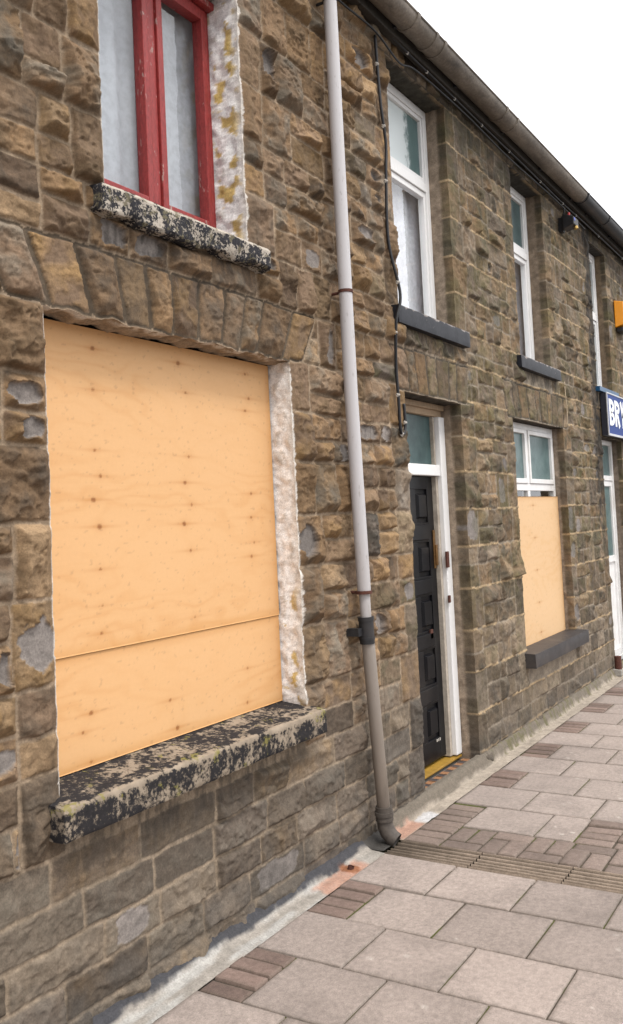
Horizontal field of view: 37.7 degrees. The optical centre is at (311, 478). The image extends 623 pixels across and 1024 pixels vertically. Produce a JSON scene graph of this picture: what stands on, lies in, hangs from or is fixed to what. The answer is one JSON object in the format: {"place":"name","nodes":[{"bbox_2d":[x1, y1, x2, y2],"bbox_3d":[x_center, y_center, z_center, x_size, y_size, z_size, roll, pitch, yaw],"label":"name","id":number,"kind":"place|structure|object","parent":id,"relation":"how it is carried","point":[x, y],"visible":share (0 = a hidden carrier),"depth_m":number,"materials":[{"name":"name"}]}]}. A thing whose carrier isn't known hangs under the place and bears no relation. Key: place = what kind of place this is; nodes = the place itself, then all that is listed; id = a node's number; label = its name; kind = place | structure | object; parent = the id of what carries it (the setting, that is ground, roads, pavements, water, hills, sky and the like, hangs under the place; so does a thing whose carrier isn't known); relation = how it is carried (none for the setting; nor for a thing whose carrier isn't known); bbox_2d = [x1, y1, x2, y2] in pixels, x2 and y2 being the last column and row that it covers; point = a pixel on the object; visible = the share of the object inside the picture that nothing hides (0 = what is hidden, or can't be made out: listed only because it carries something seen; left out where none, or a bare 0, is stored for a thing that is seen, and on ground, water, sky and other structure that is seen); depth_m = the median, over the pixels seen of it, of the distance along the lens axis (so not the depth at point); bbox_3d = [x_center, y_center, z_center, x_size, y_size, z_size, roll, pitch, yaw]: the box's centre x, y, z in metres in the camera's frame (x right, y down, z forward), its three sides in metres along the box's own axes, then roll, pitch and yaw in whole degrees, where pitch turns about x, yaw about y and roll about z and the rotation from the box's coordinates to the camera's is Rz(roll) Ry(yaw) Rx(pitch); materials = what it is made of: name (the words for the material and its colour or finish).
{"place":"outdoors","nodes":[
{"label":"outdoors","id":0,"kind":"place"},
{"bbox_2d":[152,680,622,1023],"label":"pavement","id":1,"kind":"structure","parent":0,"point":[409,960],"depth_m":3.69,"materials":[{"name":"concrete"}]},
{"bbox_2d":[384,840,622,893],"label":"drainage channel","id":2,"kind":"object","parent":1,"relation":"on","point":[560,874],"visible":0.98,"depth_m":4.43,"materials":[{"name":"grey metal"}]},
{"bbox_2d":[153,680,622,1023],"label":"brick paving","id":3,"kind":"structure","parent":0,"point":[256,969],"depth_m":4.62,"materials":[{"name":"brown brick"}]},
{"bbox_2d":[93,841,384,1023],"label":"cement margin","id":4,"kind":"object","parent":3,"relation":"on","point":[172,988],"visible":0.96,"depth_m":3.71,"materials":[{"name":"white concrete"}]},
{"bbox_2d":[363,830,400,850],"bbox_3d":[0.356,1.901,4.806,0.160,0.034,0.210,-4,-3,32],"label":"cement margin","id":5,"kind":"object","parent":3,"relation":"on","point":[374,841],"visible":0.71,"depth_m":4.78,"materials":[{"name":"grey concrete"}]},
{"bbox_2d":[393,660,622,839],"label":"cement margin","id":6,"kind":"object","parent":3,"relation":"on","point":[438,797],"visible":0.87,"depth_m":6.15,"materials":[{"name":"grey concrete"}]},
{"bbox_2d":[613,656,622,675],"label":"post stub","id":7,"kind":"object","parent":6,"relation":"on","point":[618,669],"visible":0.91,"depth_m":9.28,"materials":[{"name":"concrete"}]},
{"bbox_2d":[407,0,622,228],"label":"sky","id":8,"kind":"structure","parent":0,"point":[557,65],"materials":[{"name":"white"}]},
{"label":"ground","id":9,"kind":"structure","parent":0,"visible":0},
{"bbox_2d":[0,0,389,1023],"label":"terraced house","id":10,"kind":"structure","parent":9,"relation":"on","point":[166,176],"depth_m":3.86,"materials":[{"name":"stone"}]},
{"bbox_2d":[98,0,215,227],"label":"window","id":11,"kind":"structure","parent":10,"relation":"in","point":[154,71],"depth_m":4.02,"materials":[{"name":"red paint"}]},
{"bbox_2d":[43,318,278,658],"bbox_3d":[-0.598,0.041,3.844,0.013,1.229,1.545,-4,-3,32],"label":"plywood sheet","id":12,"kind":"object","parent":10,"relation":"attached to","point":[162,496],"visible":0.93,"depth_m":3.75,"materials":[{"name":"beige wood"}]},
{"bbox_2d":[55,615,282,776],"bbox_3d":[-0.563,0.863,3.808,0.013,0.414,1.548,-4,-3,32],"label":"plywood sheet","id":13,"kind":"object","parent":10,"relation":"attached to","point":[113,703],"visible":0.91,"depth_m":3.71,"materials":[{"name":"beige wood"}]},
{"bbox_2d":[316,0,400,847],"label":"downpipe","id":14,"kind":"object","parent":10,"relation":"attached to","point":[390,834],"visible":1,"depth_m":4.78,"materials":[{"name":"grey metal"}]},
{"bbox_2d":[349,0,608,812],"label":"terraced house","id":15,"kind":"structure","parent":9,"relation":"on","point":[493,349],"depth_m":6.42,"materials":[{"name":"stone"}]},
{"bbox_2d":[374,34,406,436],"bbox_3d":[0.490,-1.512,5.472,0.071,2.524,0.164,-4,-3,32],"label":"power cable","id":16,"kind":"object","parent":15,"relation":"attached to","point":[383,126],"visible":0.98,"depth_m":5.44,"materials":[{"name":"black rubber"}]},
{"bbox_2d":[387,83,435,318],"bbox_3d":[0.577,-1.812,6.135,0.131,1.591,1.025,-4,-3,32],"label":"window","id":17,"kind":"structure","parent":15,"relation":"in","point":[407,123],"depth_m":6.35,"materials":[{"name":"white paint"}]},
{"bbox_2d":[409,476,445,766],"bbox_3d":[0.692,0.924,5.966,0.065,1.885,0.641,-4,-3,32],"label":"door","id":18,"kind":"structure","parent":15,"relation":"in","point":[425,549],"depth_m":6.07,"materials":[{"name":"black wood"}]},
{"bbox_2d":[337,0,584,228],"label":"telephone cable","id":19,"kind":"object","parent":15,"relation":"attached to","point":[420,74],"visible":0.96,"depth_m":6.27,"materials":[{"name":"black rubber"}]},
{"bbox_2d":[369,0,587,201],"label":"gutter","id":20,"kind":"object","parent":15,"relation":"attached to","point":[418,31],"visible":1,"depth_m":6.42,"materials":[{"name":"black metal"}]},
{"bbox_2d":[392,38,622,259],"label":"eaves cable","id":21,"kind":"object","parent":15,"relation":"attached to","point":[465,109],"visible":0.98,"depth_m":7.04,"materials":[{"name":"black rubber"}]},
{"bbox_2d":[510,186,534,359],"bbox_3d":[1.742,-1.775,8.021,0.132,1.596,0.960,-4,-3,32],"label":"window","id":22,"kind":"structure","parent":15,"relation":"in","point":[518,205],"depth_m":8.25,"materials":[{"name":"white paint"}]},
{"bbox_2d":[513,422,555,495],"bbox_3d":[1.895,0.464,7.832,0.065,1.866,1.366,-4,-3,32],"label":"window","id":23,"kind":"structure","parent":15,"relation":"in","point":[533,444],"depth_m":7.97,"materials":[{"name":"white paint"}]},
{"bbox_2d":[518,496,565,645],"bbox_3d":[1.937,0.771,7.800,0.013,1.243,1.360,-4,-3,32],"label":"plywood sheet","id":24,"kind":"object","parent":15,"relation":"on","point":[542,582],"visible":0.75,"depth_m":7.87,"materials":[{"name":"beige wood"}]},
{"bbox_2d":[564,382,567,425],"bbox_3d":[2.354,-0.694,8.425,0.015,0.411,0.034,-4,-3,32],"label":"bell wire","id":25,"kind":"object","parent":15,"relation":"attached to","point":[566,405],"visible":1,"depth_m":8.42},
{"bbox_2d":[558,206,577,233],"bbox_3d":[2.436,-2.486,8.670,0.185,0.262,0.167,-4,-3,32],"label":"security light","id":26,"kind":"object","parent":15,"relation":"attached to","point":[568,222],"visible":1,"depth_m":8.62,"materials":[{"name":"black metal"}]},
{"bbox_2d":[581,215,622,669],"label":"terraced house","id":27,"kind":"structure","parent":9,"relation":"on","point":[603,265],"depth_m":10.19,"materials":[{"name":"stone"}]},
{"bbox_2d":[589,253,601,385],"bbox_3d":[3.018,-1.724,9.965,0.067,1.561,0.666,-4,-3,32],"label":"window","id":28,"kind":"structure","parent":27,"relation":"in","point":[592,267],"depth_m":10.18,"materials":[{"name":"white paint"}]},
{"bbox_2d":[573,192,622,248],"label":"gutter","id":29,"kind":"object","parent":27,"relation":"attached to","point":[598,214],"visible":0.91,"depth_m":9.45,"materials":[{"name":"black metal"}]},
{"bbox_2d":[600,392,622,439],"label":"shop sign","id":30,"kind":"object","parent":27,"relation":"attached to","point":[612,414],"visible":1,"depth_m":9.70,"materials":[{"name":"metal"}]},
{"bbox_2d":[604,481,622,655],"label":"door","id":31,"kind":"structure","parent":27,"relation":"in","point":[607,484],"depth_m":10.16,"materials":[{"name":"white paint"}]},
{"bbox_2d":[614,301,622,334],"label":"alarm box","id":32,"kind":"object","parent":27,"relation":"attached to","point":[618,309],"visible":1,"depth_m":10.39,"materials":[{"name":"orange plastic"}]}
]}

